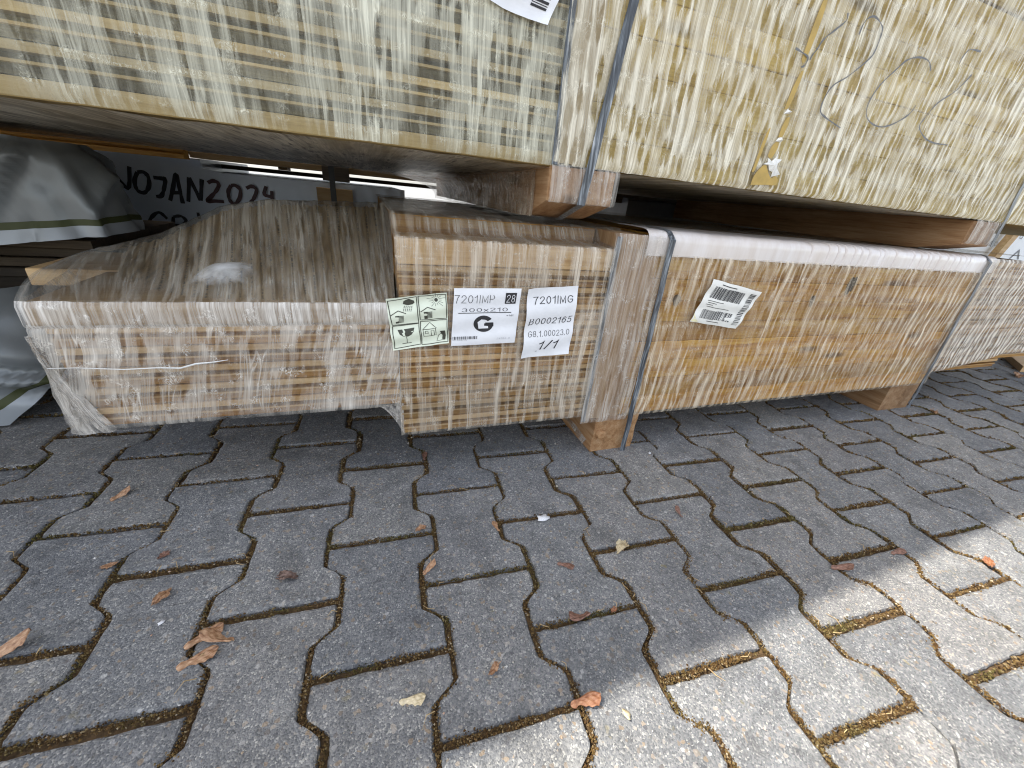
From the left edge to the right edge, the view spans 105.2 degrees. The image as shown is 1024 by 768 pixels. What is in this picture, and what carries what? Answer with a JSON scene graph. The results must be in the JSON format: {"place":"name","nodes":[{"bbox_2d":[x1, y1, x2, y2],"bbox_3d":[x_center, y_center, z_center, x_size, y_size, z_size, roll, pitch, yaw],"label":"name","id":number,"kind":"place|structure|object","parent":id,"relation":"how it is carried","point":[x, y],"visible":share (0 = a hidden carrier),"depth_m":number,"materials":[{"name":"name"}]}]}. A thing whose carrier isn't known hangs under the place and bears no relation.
{"place":"outdoors","nodes":[
{"label":"outdoors","id":0,"kind":"place"},
{"bbox_2d":[189,156,436,185],"label":"sky","id":1,"kind":"structure","parent":0,"point":[249,165],"materials":[{"name":"white"}]},
{"bbox_2d":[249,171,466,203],"bbox_3d":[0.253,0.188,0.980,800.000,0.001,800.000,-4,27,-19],"label":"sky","id":2,"kind":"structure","parent":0,"point":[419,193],"depth_m":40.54,"materials":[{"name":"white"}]},
{"bbox_2d":[0,357,1023,767],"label":"pavement","id":3,"kind":"structure","parent":0,"point":[360,721],"depth_m":0.60,"materials":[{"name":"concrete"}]},
{"bbox_2d":[0,628,30,657],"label":"dry curled leaf","id":4,"kind":"object","parent":3,"relation":"on","point":[13,643],"visible":1,"depth_m":0.46,"materials":[{"name":"brown plant"}]},
{"bbox_2d":[0,283,80,425],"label":"tarp pack","id":5,"kind":"object","parent":3,"relation":"on","point":[21,366],"visible":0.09,"depth_m":0.80,"materials":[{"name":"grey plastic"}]},
{"bbox_2d":[0,218,175,372],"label":"board stack","id":6,"kind":"object","parent":5,"relation":"on","point":[16,260],"visible":0.11,"depth_m":0.93,"materials":[{"name":"brown wood"}]},
{"bbox_2d":[0,134,144,244],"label":"tarp pack","id":7,"kind":"object","parent":6,"relation":"on","point":[45,184],"visible":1,"depth_m":0.82,"materials":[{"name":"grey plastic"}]},
{"bbox_2d":[99,562,117,568],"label":"dry leaf","id":8,"kind":"object","parent":3,"relation":"on","point":[108,565],"visible":1,"depth_m":0.57,"materials":[{"name":"brown plant"}]},
{"bbox_2d":[110,485,129,500],"bbox_3d":[-0.690,0.192,0.689,0.012,0.013,0.031,18,29,23],"label":"dry curled leaf","id":9,"kind":"object","parent":3,"relation":"on","point":[125,491],"visible":1,"depth_m":0.69,"materials":[{"name":"brown plant"}]},
{"bbox_2d":[151,587,171,605],"bbox_3d":[-0.478,0.290,0.536,0.016,0.008,0.030,7,23,6],"label":"dry leaf","id":10,"kind":"object","parent":3,"relation":"on","point":[158,597],"visible":1,"depth_m":0.53,"materials":[{"name":"brown plant"}]},
{"bbox_2d":[157,550,170,558],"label":"dry leaf","id":11,"kind":"object","parent":3,"relation":"on","point":[163,554],"visible":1,"depth_m":0.60,"materials":[{"name":"brown plant"}]},
{"bbox_2d":[176,645,218,670],"bbox_3d":[-0.381,0.331,0.474,0.042,0.006,0.017,-12,34,-30],"label":"dry curled leaf","id":12,"kind":"object","parent":3,"relation":"on","point":[208,652],"visible":1,"depth_m":0.47,"materials":[{"name":"brown plant"}]},
{"bbox_2d":[183,622,223,649],"bbox_3d":[-0.391,0.320,0.496,0.042,0.006,0.017,-19,37,-39],"label":"dry curled leaf","id":13,"kind":"object","parent":3,"relation":"on","point":[218,626],"visible":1,"depth_m":0.49,"materials":[{"name":"brown plant"}]},
{"bbox_2d":[199,627,233,641],"bbox_3d":[-0.372,0.317,0.493,0.038,0.018,0.016,6,29,1],"label":"dry curled leaf","id":14,"kind":"object","parent":3,"relation":"on","point":[207,634],"visible":1,"depth_m":0.49,"materials":[{"name":"brown plant"}]},
{"bbox_2d":[94,150,404,225],"bbox_3d":[-1.476,-0.754,1.832,1.815,0.575,1.034,-4,27,-19],"label":"wrapped pack","id":15,"kind":"object","parent":3,"relation":"on","point":[177,191],"visible":0.22,"depth_m":1.43,"materials":[{"name":"grey plastic"}]},
{"bbox_2d":[0,124,436,188],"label":"timber pack","id":16,"kind":"object","parent":15,"relation":"on","point":[341,173],"visible":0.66,"depth_m":1.55,"materials":[{"name":"brown wood"}]},
{"bbox_2d":[276,570,297,579],"bbox_3d":[-0.332,0.283,0.577,0.033,0.011,0.015,2,29,-6],"label":"dry leaf","id":17,"kind":"object","parent":3,"relation":"on","point":[283,574],"visible":1,"depth_m":0.58,"materials":[{"name":"brown plant"}]},
{"bbox_2d":[399,692,425,705],"bbox_3d":[-0.116,0.366,0.454,0.031,0.009,0.013,1,28,-5],"label":"maple seed","id":18,"kind":"object","parent":3,"relation":"on","point":[416,699],"visible":1,"depth_m":0.45,"materials":[{"name":"beige plant"}]},
{"bbox_2d":[415,524,425,530],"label":"dry leaf","id":19,"kind":"object","parent":3,"relation":"on","point":[419,527],"visible":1,"depth_m":0.68,"materials":[{"name":"brown plant"}]},
{"bbox_2d":[423,558,435,574],"bbox_3d":[-0.130,0.285,0.612,0.011,0.015,0.024,22,29,30],"label":"maple seed","id":20,"kind":"object","parent":3,"relation":"on","point":[431,564],"visible":1,"depth_m":0.61,"materials":[{"name":"brown plant"}]},
{"bbox_2d":[488,660,501,674],"bbox_3d":[-0.022,0.358,0.494,0.010,0.005,0.025,23,31,30],"label":"dry leaf","id":21,"kind":"object","parent":3,"relation":"on","point":[494,667],"visible":1,"depth_m":0.49,"materials":[{"name":"brown plant"}]},
{"bbox_2d":[492,521,499,530],"bbox_3d":[-0.028,0.256,0.706,0.010,0.005,0.024,-8,28,-29],"label":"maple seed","id":22,"kind":"object","parent":3,"relation":"on","point":[494,524],"visible":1,"depth_m":0.71,"materials":[{"name":"brown plant"}]},
{"bbox_2d":[7,371,1008,732],"bbox_3d":[0.684,0.147,1.076,4.475,0.006,1.422,-4,27,-19],"label":"dry straw","id":23,"kind":"object","parent":3,"relation":"on","point":[543,625],"visible":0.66,"depth_m":0.59,"materials":[{"name":"brown plant"}]},
{"bbox_2d":[0,394,1023,767],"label":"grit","id":24,"kind":"object","parent":3,"relation":"on","point":[506,602],"visible":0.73,"depth_m":0.65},
{"bbox_2d":[0,359,1023,767],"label":"moss","id":25,"kind":"object","parent":3,"relation":"on","point":[876,719],"visible":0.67,"depth_m":0.61,"materials":[{"name":"brown plant"}]},
{"bbox_2d":[14,195,1023,451],"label":"timber pack","id":26,"kind":"object","parent":3,"relation":"on","point":[598,331],"visible":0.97,"depth_m":0.75,"materials":[{"name":"brown wood"}]},
{"bbox_2d":[0,0,1023,248],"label":"timber pack","id":27,"kind":"object","parent":26,"relation":"on","point":[896,122],"visible":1,"depth_m":0.63,"materials":[{"name":"yellow wood"}]},
{"bbox_2d":[537,514,549,520],"bbox_3d":[0.059,0.251,0.733,0.028,0.005,0.016,-6,28,-22],"label":"flake","id":28,"kind":"object","parent":3,"relation":"on","point":[543,517],"visible":1,"depth_m":0.73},
{"bbox_2d":[557,562,573,569],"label":"dry leaf","id":29,"kind":"object","parent":3,"relation":"on","point":[569,566],"visible":1,"depth_m":0.64,"materials":[{"name":"brown plant"}]},
{"bbox_2d":[569,611,590,620],"bbox_3d":[0.098,0.332,0.565,0.037,0.013,0.017,-6,26,-22],"label":"maple seed","id":30,"kind":"object","parent":3,"relation":"on","point":[573,616],"visible":1,"depth_m":0.56,"materials":[{"name":"brown plant"}]},
{"bbox_2d":[571,691,600,708],"bbox_3d":[0.089,0.380,0.469,0.038,0.008,0.016,-3,24,-12],"label":"dry curled leaf","id":31,"kind":"object","parent":3,"relation":"on","point":[591,698],"visible":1,"depth_m":0.47,"materials":[{"name":"orange plant"}]},
{"bbox_2d":[616,539,628,553],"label":"dry leaf","id":32,"kind":"object","parent":3,"relation":"on","point":[621,545],"visible":1,"depth_m":0.68,"materials":[{"name":"beige plant"}]},
{"bbox_2d":[622,709,630,719],"bbox_3d":[0.136,0.391,0.463,0.008,0.002,0.014,-11,29,-37],"label":"flake","id":33,"kind":"object","parent":3,"relation":"on","point":[627,714],"visible":1,"depth_m":0.46,"materials":[{"name":"white"}]},
{"bbox_2d":[675,505,682,516],"bbox_3d":[0.333,0.254,0.780,0.010,0.009,0.026,0,24,-7],"label":"maple seed","id":34,"kind":"object","parent":3,"relation":"on","point":[677,508],"visible":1,"depth_m":0.78,"materials":[{"name":"brown plant"}]},
{"bbox_2d":[598,193,786,231],"bbox_3d":[1.610,-1.027,2.887,2.640,0.700,1.000,-4,27,-19],"label":"wrapped pack","id":35,"kind":"object","parent":3,"relation":"on","point":[633,205],"visible":0.08,"depth_m":2.02,"materials":[{"name":"black plastic"}]},
{"bbox_2d":[831,563,853,569],"bbox_3d":[0.581,0.320,0.688,0.035,0.014,0.015,5,23,1],"label":"maple seed","id":36,"kind":"object","parent":3,"relation":"on","point":[847,566],"visible":1,"depth_m":0.69,"materials":[{"name":"brown plant"}]},
{"bbox_2d":[891,548,906,554],"bbox_3d":[0.727,0.315,0.737,0.031,0.007,0.012,-1,28,-13],"label":"maple seed","id":37,"kind":"object","parent":3,"relation":"on","point":[902,551],"visible":1,"depth_m":0.74,"materials":[{"name":"brown plant"}]},
{"bbox_2d":[916,234,1023,260],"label":"banner","id":38,"kind":"object","parent":3,"relation":"on","point":[1011,245],"visible":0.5,"depth_m":2.82,"materials":[{"name":"white plastic"}]},
{"bbox_2d":[982,555,994,566],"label":"dry leaf","id":39,"kind":"object","parent":3,"relation":"on","point":[989,561],"visible":1,"depth_m":0.73,"materials":[{"name":"orange plant"}]},
{"bbox_2d":[1003,356,1023,371],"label":"plank","id":40,"kind":"object","parent":3,"relation":"on","point":[1017,362],"visible":0.5,"depth_m":1.94,"materials":[{"name":"brown wood"}]},
{"bbox_2d":[1013,371,1023,377],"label":"dry leaf","id":41,"kind":"object","parent":3,"relation":"on","point":[1018,374],"visible":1,"depth_m":1.78,"materials":[{"name":"brown plant"}]}
]}

